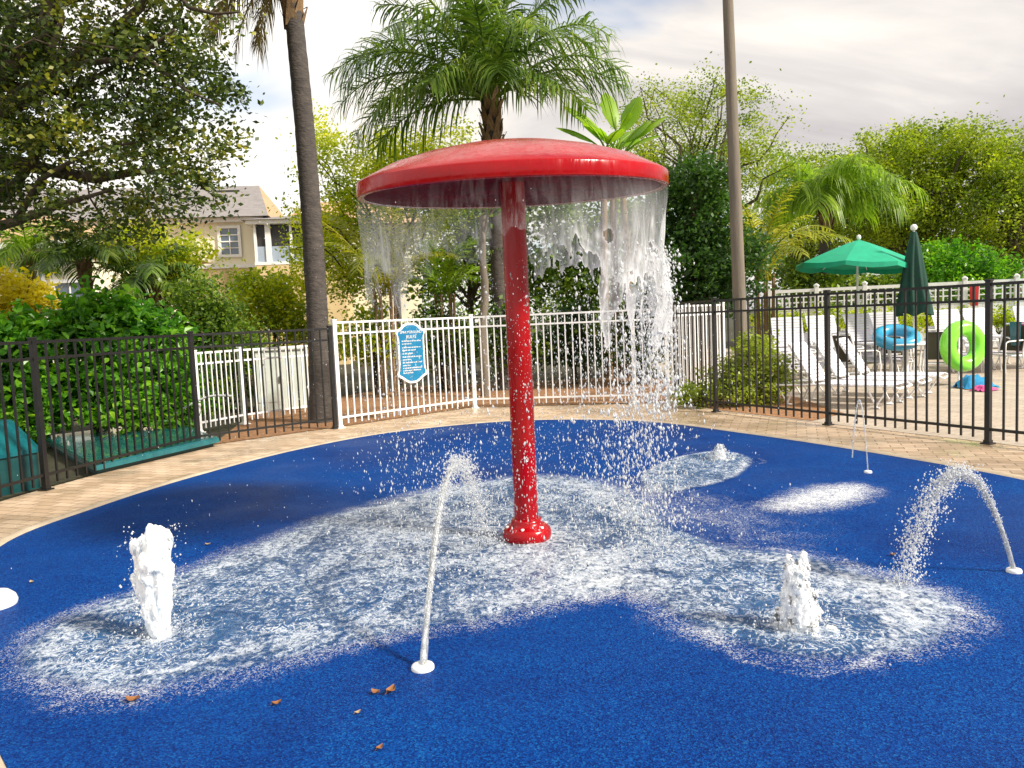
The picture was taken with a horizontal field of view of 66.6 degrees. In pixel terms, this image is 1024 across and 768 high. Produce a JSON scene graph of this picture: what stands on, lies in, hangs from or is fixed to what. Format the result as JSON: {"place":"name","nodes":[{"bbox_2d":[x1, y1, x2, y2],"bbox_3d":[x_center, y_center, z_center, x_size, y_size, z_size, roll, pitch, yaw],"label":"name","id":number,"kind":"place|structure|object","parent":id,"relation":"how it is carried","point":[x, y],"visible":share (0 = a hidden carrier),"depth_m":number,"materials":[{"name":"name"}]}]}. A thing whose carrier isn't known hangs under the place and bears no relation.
{"place":"outdoors","nodes":[
{"label":"outdoors","id":0,"kind":"place"},
{"bbox_2d":[0,216,211,362],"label":"cream house","id":1,"kind":"structure","parent":0,"point":[72,290],"depth_m":23.79,"materials":[{"name":"beige"}]},
{"bbox_2d":[49,278,82,309],"bbox_3d":[-13.446,-2.380,23.787,1.140,1.640,0.100,-2,5,0],"label":"window","id":2,"kind":"structure","parent":1,"relation":"in","point":[65,288],"depth_m":23.78,"materials":[{"name":"clear glass"}]},
{"bbox_2d":[0,185,424,364],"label":"cream house","id":3,"kind":"structure","parent":0,"point":[247,241],"depth_m":33.41,"materials":[{"name":"paint"}]},
{"bbox_2d":[217,225,242,257],"bbox_3d":[-12.084,-6.100,33.380,0.960,1.340,0.100,-3,5,-7],"label":"window","id":4,"kind":"structure","parent":3,"relation":"in","point":[234,242],"depth_m":33.39,"materials":[{"name":"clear glass"}]},
{"bbox_2d":[0,302,984,500],"bbox_3d":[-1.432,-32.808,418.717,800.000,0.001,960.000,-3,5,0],"label":"ground","id":5,"kind":"structure","parent":0,"point":[81,470],"depth_m":20.91,"materials":[{"name":"soil"}]},
{"bbox_2d":[0,419,40,495],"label":"teal bin","id":6,"kind":"object","parent":5,"relation":"on","point":[14,461],"visible":0.71,"depth_m":8.24,"materials":[{"name":"plastic"}]},
{"bbox_2d":[0,258,66,319],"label":"bush","id":7,"kind":"object","parent":5,"relation":"on","point":[27,292],"visible":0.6,"depth_m":13.35,"materials":[{"name":"yellow plant"}]},
{"bbox_2d":[0,218,75,309],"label":"palm","id":8,"kind":"object","parent":5,"relation":"on","point":[17,248],"visible":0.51,"depth_m":16.98,"materials":[{"name":"green plant"}]},
{"bbox_2d":[0,294,119,444],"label":"hedge plant","id":9,"kind":"object","parent":5,"relation":"on","point":[24,325],"visible":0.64,"depth_m":11.06,"materials":[{"name":"green plant"}]},
{"bbox_2d":[15,222,139,297],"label":"palm","id":10,"kind":"object","parent":5,"relation":"on","point":[82,264],"visible":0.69,"depth_m":16.09,"materials":[{"name":"green plant"}]},
{"bbox_2d":[12,274,201,436],"bbox_3d":[-6.185,-0.381,11.842,2.527,2.646,2.173,-3,5,0],"label":"hedge plant","id":11,"kind":"object","parent":5,"relation":"on","point":[87,324],"visible":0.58,"depth_m":11.48,"materials":[{"name":"green plant"}]},
{"bbox_2d":[46,424,218,473],"bbox_3d":[-5.205,0.836,10.912,1.887,0.160,3.992,-6,6,-38],"label":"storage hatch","id":12,"kind":"object","parent":5,"relation":"on","point":[187,446],"visible":0.55,"depth_m":10.27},
{"bbox_2d":[161,394,231,426],"bbox_3d":[-4.887,0.407,12.056,1.151,0.464,0.035,-3,5,0],"label":"hose","id":13,"kind":"object","parent":12,"relation":"on","point":[209,396],"visible":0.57,"depth_m":12.03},
{"bbox_2d":[0,0,279,259],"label":"oak tree","id":14,"kind":"object","parent":5,"relation":"on","point":[41,62],"visible":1,"depth_m":10.23,"materials":[{"name":"green plant"}]},
{"bbox_2d":[83,246,204,305],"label":"palm","id":15,"kind":"object","parent":5,"relation":"on","point":[149,279],"visible":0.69,"depth_m":16.32,"materials":[{"name":"green plant"}]},
{"bbox_2d":[73,214,230,315],"bbox_3d":[-8.148,-1.822,18.078,3.164,4.561,3.209,-3,5,0],"label":"bush","id":16,"kind":"object","parent":5,"relation":"on","point":[187,258],"visible":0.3,"depth_m":17.74,"materials":[{"name":"green plant"}]},
{"bbox_2d":[73,287,235,429],"bbox_3d":[-5.641,-0.300,12.399,2.153,2.469,2.296,-3,5,0],"label":"hedge plant","id":17,"kind":"object","parent":5,"relation":"on","point":[154,320],"visible":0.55,"depth_m":12.04,"materials":[{"name":"green plant"}]},
{"bbox_2d":[149,262,281,417],"bbox_3d":[-6.037,-0.522,15.535,3.005,3.725,3.167,-3,5,0],"label":"shrub","id":18,"kind":"object","parent":5,"relation":"on","point":[208,310],"visible":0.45,"depth_m":15.09,"materials":[{"name":"green plant"}]},
{"bbox_2d":[219,257,332,349],"bbox_3d":[-6.038,-1.544,19.970,3.083,3.504,2.774,-3,5,0],"label":"bush","id":19,"kind":"object","parent":5,"relation":"on","point":[276,301],"visible":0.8,"depth_m":19.48,"materials":[{"name":"green plant"}]},
{"bbox_2d":[262,98,482,384],"bbox_3d":[-3.177,-3.713,20.183,6.221,7.530,5.100,-3,5,0],"label":"airy tree","id":20,"kind":"object","parent":5,"relation":"on","point":[347,202],"visible":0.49,"depth_m":19.63,"materials":[{"name":"green plant"}]},
{"bbox_2d":[213,377,676,444],"bbox_3d":[-0.922,0.264,16.291,10.393,0.001,7.662,-5,5,-23],"label":"mulch bed","id":21,"kind":"object","parent":5,"relation":"on","point":[270,431],"visible":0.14,"depth_m":14.95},
{"bbox_2d":[194,345,308,432],"bbox_3d":[-4.216,-0.007,13.320,0.309,1.298,2.918,1,6,33],"label":"white fence","id":22,"kind":"object","parent":21,"relation":"on","point":[242,415],"visible":0.46,"depth_m":13.02,"materials":[{"name":"metal"}]},
{"bbox_2d":[200,0,332,422],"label":"palm tree","id":23,"kind":"object","parent":21,"relation":"on","point":[293,13],"visible":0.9,"depth_m":12.70,"materials":[{"name":"brown plant"}]},
{"bbox_2d":[254,347,306,411],"bbox_3d":[-4.521,-0.114,15.317,1.000,1.210,0.648,-4,5,-14],"label":"utility box","id":24,"kind":"object","parent":21,"relation":"on","point":[278,376],"visible":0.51,"depth_m":15.05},
{"bbox_2d":[255,355,279,402],"bbox_3d":[-4.663,-0.097,15.000,0.459,0.900,0.062,-3,5,-8],"label":"door","id":25,"kind":"structure","parent":24,"relation":"in","point":[267,360],"depth_m":14.99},
{"bbox_2d":[328,298,404,394],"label":"shrub","id":26,"kind":"object","parent":21,"relation":"on","point":[371,314],"visible":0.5,"depth_m":17.16,"materials":[{"name":"green plant"}]},
{"bbox_2d":[288,206,460,397],"bbox_3d":[-2.793,-1.748,16.760,3.608,4.139,4.582,-3,5,0],"label":"areca palm","id":27,"kind":"object","parent":21,"relation":"on","point":[369,267],"visible":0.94,"depth_m":16.74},
{"bbox_2d":[383,289,475,389],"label":"shrub","id":28,"kind":"object","parent":21,"relation":"on","point":[431,310],"visible":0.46,"depth_m":18.00,"materials":[{"name":"green plant"}]},
{"bbox_2d":[381,237,501,389],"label":"areca palm","id":29,"kind":"object","parent":21,"relation":"on","point":[444,286],"visible":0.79,"depth_m":17.90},
{"bbox_2d":[452,208,500,395],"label":"slender tree","id":30,"kind":"object","parent":21,"relation":"on","point":[483,226],"visible":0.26,"depth_m":16.06,"materials":[{"name":"brown plant"}]},
{"bbox_2d":[322,0,634,389],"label":"palm tree","id":31,"kind":"object","parent":21,"relation":"on","point":[486,72],"visible":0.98,"depth_m":16.37,"materials":[{"name":"green plant"}]},
{"bbox_2d":[444,290,555,377],"bbox_3d":[-0.265,-1.065,17.485,2.517,2.454,2.226,-3,5,0],"label":"shrub","id":32,"kind":"object","parent":21,"relation":"on","point":[491,343],"visible":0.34,"depth_m":17.25,"materials":[{"name":"green plant"}]},
{"bbox_2d":[532,290,628,383],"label":"shrub","id":33,"kind":"object","parent":21,"relation":"on","point":[568,334],"visible":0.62,"depth_m":17.94,"materials":[{"name":"green plant"}]},
{"bbox_2d":[574,302,670,383],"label":"shrub","id":34,"kind":"object","parent":21,"relation":"on","point":[627,329],"visible":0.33,"depth_m":17.26,"materials":[{"name":"green plant"}]},
{"bbox_2d":[400,206,551,376],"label":"round tree","id":35,"kind":"object","parent":5,"relation":"on","point":[471,292],"visible":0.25,"depth_m":22.08,"materials":[{"name":"green plant"}]},
{"bbox_2d":[0,420,1023,767],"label":"splash pad","id":36,"kind":"object","parent":5,"relation":"on","point":[604,680],"visible":0.88,"depth_m":3.94,"materials":[{"name":"blue rubber"}]},
{"bbox_2d":[0,588,17,609],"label":"jet nozzle","id":37,"kind":"object","parent":36,"relation":"on","point":[8,597],"visible":1,"depth_m":4.55,"materials":[{"name":"white plastic"}]},
{"bbox_2d":[411,660,433,673],"bbox_3d":[-0.400,1.264,3.494,0.104,0.022,0.104,-3,5,0],"label":"jet nozzle","id":38,"kind":"object","parent":36,"relation":"on","point":[417,667],"visible":0.99,"depth_m":3.47,"materials":[{"name":"white plastic"}]},
{"bbox_2d":[0,418,1023,767],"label":"pad kerb","id":39,"kind":"structure","parent":36,"relation":"on","point":[12,536],"depth_m":8.32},
{"bbox_2d":[476,162,678,373],"bbox_3d":[2.208,-3.116,21.257,6.327,5.699,4.887,-3,5,0],"label":"round tree","id":40,"kind":"object","parent":5,"relation":"on","point":[565,283],"visible":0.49,"depth_m":20.62,"materials":[{"name":"green plant"}]},
{"bbox_2d":[557,93,667,377],"bbox_3d":[2.493,-3.710,19.087,2.672,7.148,1.641,-3,5,0],"label":"paddle plant","id":41,"kind":"object","parent":5,"relation":"on","point":[633,111],"visible":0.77,"depth_m":19.20,"materials":[{"name":"green plant"}]},
{"bbox_2d":[422,277,1023,338],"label":"hedge","id":42,"kind":"object","parent":5,"relation":"on","point":[597,315],"depth_m":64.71,"materials":[{"name":"green plant"}]},
{"bbox_2d":[743,136,895,310],"bbox_3d":[13.660,-6.610,35.379,8.539,9.370,6.920,-3,5,0],"label":"oak tree","id":43,"kind":"object","parent":5,"relation":"on","point":[807,161],"visible":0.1,"depth_m":35.16,"materials":[{"name":"green plant"}]},
{"bbox_2d":[647,343,1023,445],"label":"pool deck","id":44,"kind":"structure","parent":5,"relation":"on","point":[1010,391],"depth_m":11.76,"materials":[{"name":"concrete"}]},
{"bbox_2d":[670,302,725,396],"bbox_3d":[3.445,-0.663,14.659,0.229,1.718,2.602,1,6,37],"label":"white fence","id":45,"kind":"object","parent":44,"relation":"on","point":[698,337],"visible":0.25,"depth_m":14.68,"materials":[{"name":"metal"}]},
{"bbox_2d":[620,146,791,376],"bbox_3d":[3.987,-2.542,16.780,3.351,5.133,3.822,-3,5,0],"label":"ficus tree","id":46,"kind":"object","parent":44,"relation":"on","point":[699,240],"visible":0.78,"depth_m":16.07,"materials":[{"name":"green plant"}]},
{"bbox_2d":[603,51,810,227],"bbox_3d":[5.946,-5.620,25.675,7.211,9.658,5.796,-3,5,0],"label":"airy tree","id":47,"kind":"object","parent":44,"relation":"on","point":[698,112],"visible":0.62,"depth_m":24.68,"materials":[{"name":"green plant"}]},
{"bbox_2d":[692,392,842,420],"bbox_3d":[3.943,0.319,12.833,1.950,0.001,4.500,-3,5,0],"label":"shrub bed","id":48,"kind":"object","parent":44,"relation":"on","point":[789,412],"visible":0.42,"depth_m":11.92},
{"bbox_2d":[723,0,747,384],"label":"utility pole","id":49,"kind":"object","parent":48,"relation":"on","point":[736,237],"visible":0.78,"depth_m":12.99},
{"bbox_2d":[669,329,806,408],"bbox_3d":[3.643,-0.117,12.649,2.394,1.545,1.455,-3,5,0],"label":"bush","id":50,"kind":"object","parent":48,"relation":"on","point":[692,391],"visible":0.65,"depth_m":12.55,"materials":[{"name":"green plant"}]},
{"bbox_2d":[687,182,852,365],"bbox_3d":[5.987,-2.407,18.977,4.399,4.325,3.907,-6,6,-38],"label":"areca palm","id":51,"kind":"object","parent":44,"relation":"on","point":[783,243],"visible":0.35,"depth_m":18.52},
{"bbox_2d":[749,306,796,333],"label":"bush","id":52,"kind":"object","parent":44,"relation":"on","point":[779,316],"visible":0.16,"depth_m":22.60,"materials":[{"name":"green plant"}]},
{"bbox_2d":[771,335,810,383],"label":"sun lounger","id":53,"kind":"object","parent":44,"relation":"on","point":[797,366],"visible":0.13,"depth_m":16.19,"materials":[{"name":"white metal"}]},
{"bbox_2d":[771,317,815,366],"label":"sun lounger","id":54,"kind":"object","parent":53,"relation":"on","point":[789,333],"visible":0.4,"depth_m":16.20,"materials":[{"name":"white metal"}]},
{"bbox_2d":[780,309,819,335],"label":"bush","id":55,"kind":"object","parent":44,"relation":"on","point":[804,327],"visible":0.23,"depth_m":22.41,"materials":[{"name":"green plant"}]},
{"bbox_2d":[802,333,858,377],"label":"sun lounger","id":56,"kind":"object","parent":44,"relation":"on","point":[821,361],"visible":0.18,"depth_m":16.80,"materials":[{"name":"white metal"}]},
{"bbox_2d":[803,315,863,361],"bbox_3d":[6.669,-0.945,16.328,0.675,0.982,1.885,-2,5,3],"label":"sun lounger","id":57,"kind":"object","parent":56,"relation":"on","point":[833,326],"visible":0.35,"depth_m":16.80,"materials":[{"name":"white plastic"}]},
{"bbox_2d":[812,298,854,335],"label":"bush","id":58,"kind":"object","parent":44,"relation":"on","point":[841,320],"visible":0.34,"depth_m":22.39,"materials":[{"name":"green plant"}]},
{"bbox_2d":[768,255,901,308],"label":"round shrub","id":59,"kind":"object","parent":44,"relation":"on","point":[792,278],"visible":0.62,"depth_m":26.54,"materials":[{"name":"green plant"}]},
{"bbox_2d":[743,150,930,309],"bbox_3d":[10.984,-4.655,26.712,5.633,7.129,5.755,-3,5,0],"label":"palm tree","id":60,"kind":"object","parent":44,"relation":"on","point":[827,194],"visible":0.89,"depth_m":25.45,"materials":[{"name":"green plant"}]},
{"bbox_2d":[776,342,912,408],"bbox_3d":[5.099,-0.161,12.098,1.885,0.982,0.675,2,6,43],"label":"sun lounger","id":61,"kind":"object","parent":44,"relation":"on","point":[879,384],"visible":0.74,"depth_m":12.21,"materials":[{"name":"white plastic"}]},
{"bbox_2d":[795,235,906,313],"bbox_3d":[7.930,-1.843,17.915,2.671,3.137,2.676,-3,5,0],"label":"patio umbrella","id":62,"kind":"object","parent":44,"relation":"on","point":[857,256],"visible":0.93,"depth_m":17.30,"materials":[{"name":"green fabric"}]},
{"bbox_2d":[831,333,881,371],"bbox_3d":[6.732,-0.506,15.261,0.712,1.019,0.571,-4,5,-15],"label":"patio chair","id":63,"kind":"object","parent":44,"relation":"on","point":[842,356],"visible":0.47,"depth_m":15.19,"materials":[{"name":"white metal"}]},
{"bbox_2d":[802,339,931,402],"bbox_3d":[5.711,-0.236,12.687,1.885,0.982,0.675,1,6,40],"label":"sun lounger","id":64,"kind":"object","parent":44,"relation":"on","point":[911,379],"visible":0.73,"depth_m":12.73,"materials":[{"name":"white plastic"}]},
{"bbox_2d":[836,331,902,371],"bbox_3d":[7.690,-0.661,16.807,0.675,0.982,1.885,-3,5,-4],"label":"sun lounger","id":65,"kind":"object","parent":44,"relation":"on","point":[869,354],"visible":0.21,"depth_m":17.07,"materials":[{"name":"white plastic"}]},
{"bbox_2d":[842,313,902,360],"bbox_3d":[7.735,-1.024,16.730,0.675,0.982,1.885,-3,5,-6],"label":"sun lounger","id":66,"kind":"object","parent":65,"relation":"on","point":[868,327],"visible":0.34,"depth_m":17.19,"materials":[{"name":"white plastic"}]},
{"bbox_2d":[849,306,900,328],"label":"bush","id":67,"kind":"object","parent":44,"relation":"on","point":[869,311],"visible":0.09,"depth_m":22.44,"materials":[{"name":"green plant"}]},
{"bbox_2d":[863,335,913,371],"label":"sun lounger","id":68,"kind":"object","parent":44,"relation":"on","point":[910,361],"visible":0.23,"depth_m":16.69,"materials":[{"name":"white plastic"}]},
{"bbox_2d":[868,312,914,358],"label":"sun lounger","id":69,"kind":"object","parent":68,"relation":"on","point":[880,320],"visible":0.16,"depth_m":17.66,"materials":[{"name":"white plastic"}]},
{"bbox_2d":[831,337,947,396],"bbox_3d":[6.336,-0.310,13.264,1.885,0.982,0.675,1,6,37],"label":"sun lounger","id":70,"kind":"object","parent":44,"relation":"on","point":[932,375],"visible":0.75,"depth_m":13.29,"materials":[{"name":"white plastic"}]},
{"bbox_2d":[876,336,911,371],"bbox_3d":[8.359,-0.731,17.138,0.571,1.019,0.712,-2,5,10],"label":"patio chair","id":71,"kind":"object","parent":44,"relation":"on","point":[892,352],"visible":0.25,"depth_m":17.30,"materials":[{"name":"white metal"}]},
{"bbox_2d":[768,273,1023,352],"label":"vinyl fence","id":72,"kind":"object","parent":44,"relation":"on","point":[817,289],"visible":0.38,"depth_m":24.52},
{"bbox_2d":[970,286,978,305],"bbox_3d":[14.225,-2.717,24.001,0.260,0.620,0.041,-1,5,12],"label":"towel","id":73,"kind":"object","parent":72,"relation":"hanging from","point":[976,293],"visible":0.52,"depth_m":23.99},
{"bbox_2d":[873,341,924,371],"bbox_3d":[8.013,-0.470,15.865,1.230,0.738,1.230,-3,5,0],"label":"patio table","id":74,"kind":"object","parent":44,"relation":"on","point":[921,343],"visible":0.38,"depth_m":15.81,"materials":[{"name":"white plastic"}]},
{"bbox_2d":[872,324,920,350],"bbox_3d":[7.772,-0.944,15.775,0.910,0.250,0.910,-8,29,0],"label":"swim ring","id":75,"kind":"object","parent":74,"relation":"on","point":[910,331],"visible":0.74,"depth_m":15.64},
{"bbox_2d":[882,306,929,354],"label":"bush","id":76,"kind":"object","parent":44,"relation":"on","point":[909,321],"visible":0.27,"depth_m":22.33,"materials":[{"name":"green plant"}]},
{"bbox_2d":[800,94,1023,255],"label":"oak tree","id":77,"kind":"object","parent":44,"relation":"on","point":[910,151],"visible":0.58,"depth_m":29.28,"materials":[{"name":"green plant"}]},
{"bbox_2d":[896,224,933,371],"bbox_3d":[8.653,-1.818,16.794,0.716,3.208,0.716,-3,5,0],"label":"patio umbrella","id":78,"kind":"object","parent":44,"relation":"on","point":[914,274],"visible":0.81,"depth_m":16.60,"materials":[{"name":"green fabric"}]},
{"bbox_2d":[907,306,954,331],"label":"bush","id":79,"kind":"object","parent":44,"relation":"on","point":[930,322],"visible":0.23,"depth_m":22.50,"materials":[{"name":"green plant"}]},
{"bbox_2d":[924,329,959,380],"bbox_3d":[8.066,-0.512,14.628,0.571,1.019,0.712,0,5,30],"label":"patio chair","id":80,"kind":"object","parent":44,"relation":"on","point":[932,345],"visible":0.24,"depth_m":14.89,"materials":[{"name":"white metal"}]},
{"bbox_2d":[939,320,984,371],"bbox_3d":[8.227,-0.693,14.228,0.940,0.940,0.280,-4,1,-14],"label":"swim ring","id":81,"kind":"object","parent":80,"relation":"on","point":[979,345],"visible":0.77,"depth_m":14.12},
{"bbox_2d":[921,326,984,372],"bbox_3d":[9.774,-0.785,17.207,0.675,0.982,1.885,-2,5,5],"label":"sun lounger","id":82,"kind":"object","parent":44,"relation":"on","point":[933,327],"visible":0.11,"depth_m":17.79,"materials":[{"name":"white plastic"}]},
{"bbox_2d":[924,309,998,344],"bbox_3d":[9.819,-1.148,17.125,0.675,0.982,1.885,-2,5,3],"label":"sun lounger","id":83,"kind":"object","parent":82,"relation":"on","point":[954,313],"visible":0.29,"depth_m":17.65,"materials":[{"name":"white plastic"}]},
{"bbox_2d":[886,229,1023,304],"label":"round shrub","id":84,"kind":"object","parent":44,"relation":"on","point":[945,262],"visible":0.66,"depth_m":26.05,"materials":[{"name":"green plant"}]},
{"bbox_2d":[920,112,1023,301],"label":"oak tree","id":85,"kind":"object","parent":44,"relation":"on","point":[1007,178],"visible":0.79,"depth_m":27.92,"materials":[{"name":"green plant"}]},
{"bbox_2d":[951,374,999,388],"bbox_3d":[8.147,-0.060,13.724,0.600,0.227,0.500,-3,5,0],"label":"towel","id":86,"kind":"object","parent":44,"relation":"on","point":[967,381],"visible":0.61,"depth_m":13.60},
{"bbox_2d":[963,324,1023,369],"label":"sun lounger","id":87,"kind":"object","parent":44,"relation":"on","point":[967,350],"visible":0.3,"depth_m":17.06,"materials":[{"name":"white plastic"}]},
{"bbox_2d":[963,308,1010,351],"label":"sun lounger","id":88,"kind":"object","parent":87,"relation":"on","point":[977,314],"visible":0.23,"depth_m":18.02,"materials":[{"name":"white plastic"}]},
{"bbox_2d":[976,301,1022,342],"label":"bush","id":89,"kind":"object","parent":44,"relation":"on","point":[999,322],"visible":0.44,"depth_m":22.44,"materials":[{"name":"green plant"}]},
{"bbox_2d":[981,323,1023,372],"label":"patio chair","id":90,"kind":"object","parent":44,"relation":"on","point":[1009,346],"visible":0.57,"depth_m":16.55,"materials":[{"name":"white metal"}]},
{"bbox_2d":[1009,322,1021,345],"bbox_3d":[10.594,-1.059,16.403,0.035,0.500,0.260,-4,5,-20],"label":"towel","id":91,"kind":"object","parent":90,"relation":"hanging from","point":[1012,330],"visible":0.64,"depth_m":16.43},
{"bbox_2d":[1006,324,1021,363],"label":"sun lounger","id":92,"kind":"object","parent":44,"relation":"on","point":[1007,360],"visible":0.21,"depth_m":18.39,"materials":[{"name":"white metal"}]},
{"bbox_2d":[1012,306,1023,321],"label":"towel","id":93,"kind":"object","parent":92,"relation":"on","point":[1021,316],"visible":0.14,"depth_m":18.13,"materials":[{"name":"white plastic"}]},
{"bbox_2d":[26,451,988,699],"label":"water","id":94,"kind":"structure","parent":0,"point":[840,493],"depth_m":4.63,"materials":[{"name":"liquid"}]},
{"bbox_2d":[86,523,242,664],"bbox_3d":[-1.856,1.014,3.948,0.834,0.622,0.690,1,6,39],"label":"bubbler jet","id":95,"kind":"object","parent":94,"relation":"on","point":[152,576],"visible":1,"depth_m":3.90,"materials":[{"name":"liquid"}]},
{"bbox_2d":[420,442,516,664],"bbox_3d":[-0.229,0.761,4.452,0.418,0.853,2.035,-2,5,3],"label":"arching jet","id":96,"kind":"object","parent":94,"relation":"on","point":[451,468],"visible":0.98,"depth_m":4.19,"materials":[{"name":"liquid"}]},
{"bbox_2d":[356,138,668,545],"bbox_3d":[0.048,-0.273,5.356,2.072,2.737,2.072,-3,5,0],"label":"mushroom fountain","id":97,"kind":"object","parent":94,"relation":"on","point":[514,177],"visible":1,"depth_m":5.24,"materials":[{"name":"red metal"}]},
{"bbox_2d":[687,444,744,467],"bbox_3d":[2.189,0.730,7.977,0.634,0.217,0.853,-5,5,-24],"label":"bubbler jet","id":98,"kind":"object","parent":94,"relation":"on","point":[719,450],"visible":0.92,"depth_m":8.04,"materials":[{"name":"liquid"}]},
{"bbox_2d":[710,549,890,665],"bbox_3d":[1.390,1.012,3.826,0.829,0.461,0.816,0,5,25],"label":"bubbler jet","id":99,"kind":"object","parent":94,"relation":"on","point":[798,610],"visible":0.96,"depth_m":3.68,"materials":[{"name":"liquid"}]},
{"bbox_2d":[879,458,1015,590],"bbox_3d":[2.367,0.745,4.330,0.859,0.680,0.363,-5,5,-27],"label":"arching jet","id":100,"kind":"object","parent":94,"relation":"on","point":[955,473],"visible":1,"depth_m":4.26,"materials":[{"name":"liquid"}]},
{"bbox_2d":[0,402,1023,538],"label":"paving","id":101,"kind":"structure","parent":0,"point":[25,510],"depth_m":9.28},
{"bbox_2d":[0,325,337,496],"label":"black fence","id":102,"kind":"object","parent":101,"relation":"on","point":[33,359],"visible":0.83,"depth_m":9.35,"materials":[{"name":"metal"}]},
{"bbox_2d":[330,305,670,428],"bbox_3d":[-0.199,-0.377,13.366,5.728,1.678,1.540,-4,5,-15],"label":"white fence","id":103,"kind":"object","parent":101,"relation":"on","point":[474,399],"visible":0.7,"depth_m":13.45,"materials":[{"name":"metal"}]},
{"bbox_2d":[395,323,426,382],"bbox_3d":[-1.665,-0.514,12.931,0.621,1.000,0.026,-7,7,-44],"label":"rules sign","id":104,"kind":"object","parent":103,"relation":"attached to","point":[416,374],"visible":0.87,"depth_m":12.91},
{"bbox_2d":[672,279,1023,444],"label":"black fence","id":105,"kind":"object","parent":101,"relation":"on","point":[988,300],"visible":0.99,"depth_m":9.78,"materials":[{"name":"metal"}]},
{"bbox_2d":[0,0,1023,322],"label":"sky","id":106,"kind":"structure","parent":0,"point":[861,63],"materials":[{"name":"white"}]},
{"bbox_3d":[3.264,0.803,7.152,0.070,0.022,0.070,-2,5,0],"label":"jet nozzle","id":107,"kind":"object","parent":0,"visible":0},
{"bbox_2d":[852,399,868,470],"bbox_3d":[3.255,0.468,7.290,0.055,0.652,0.340,-3,5,0],"label":"arching jet","id":108,"kind":"object","parent":107,"relation":"on","point":[859,400],"visible":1,"depth_m":7.32,"materials":[{"name":"liquid"}]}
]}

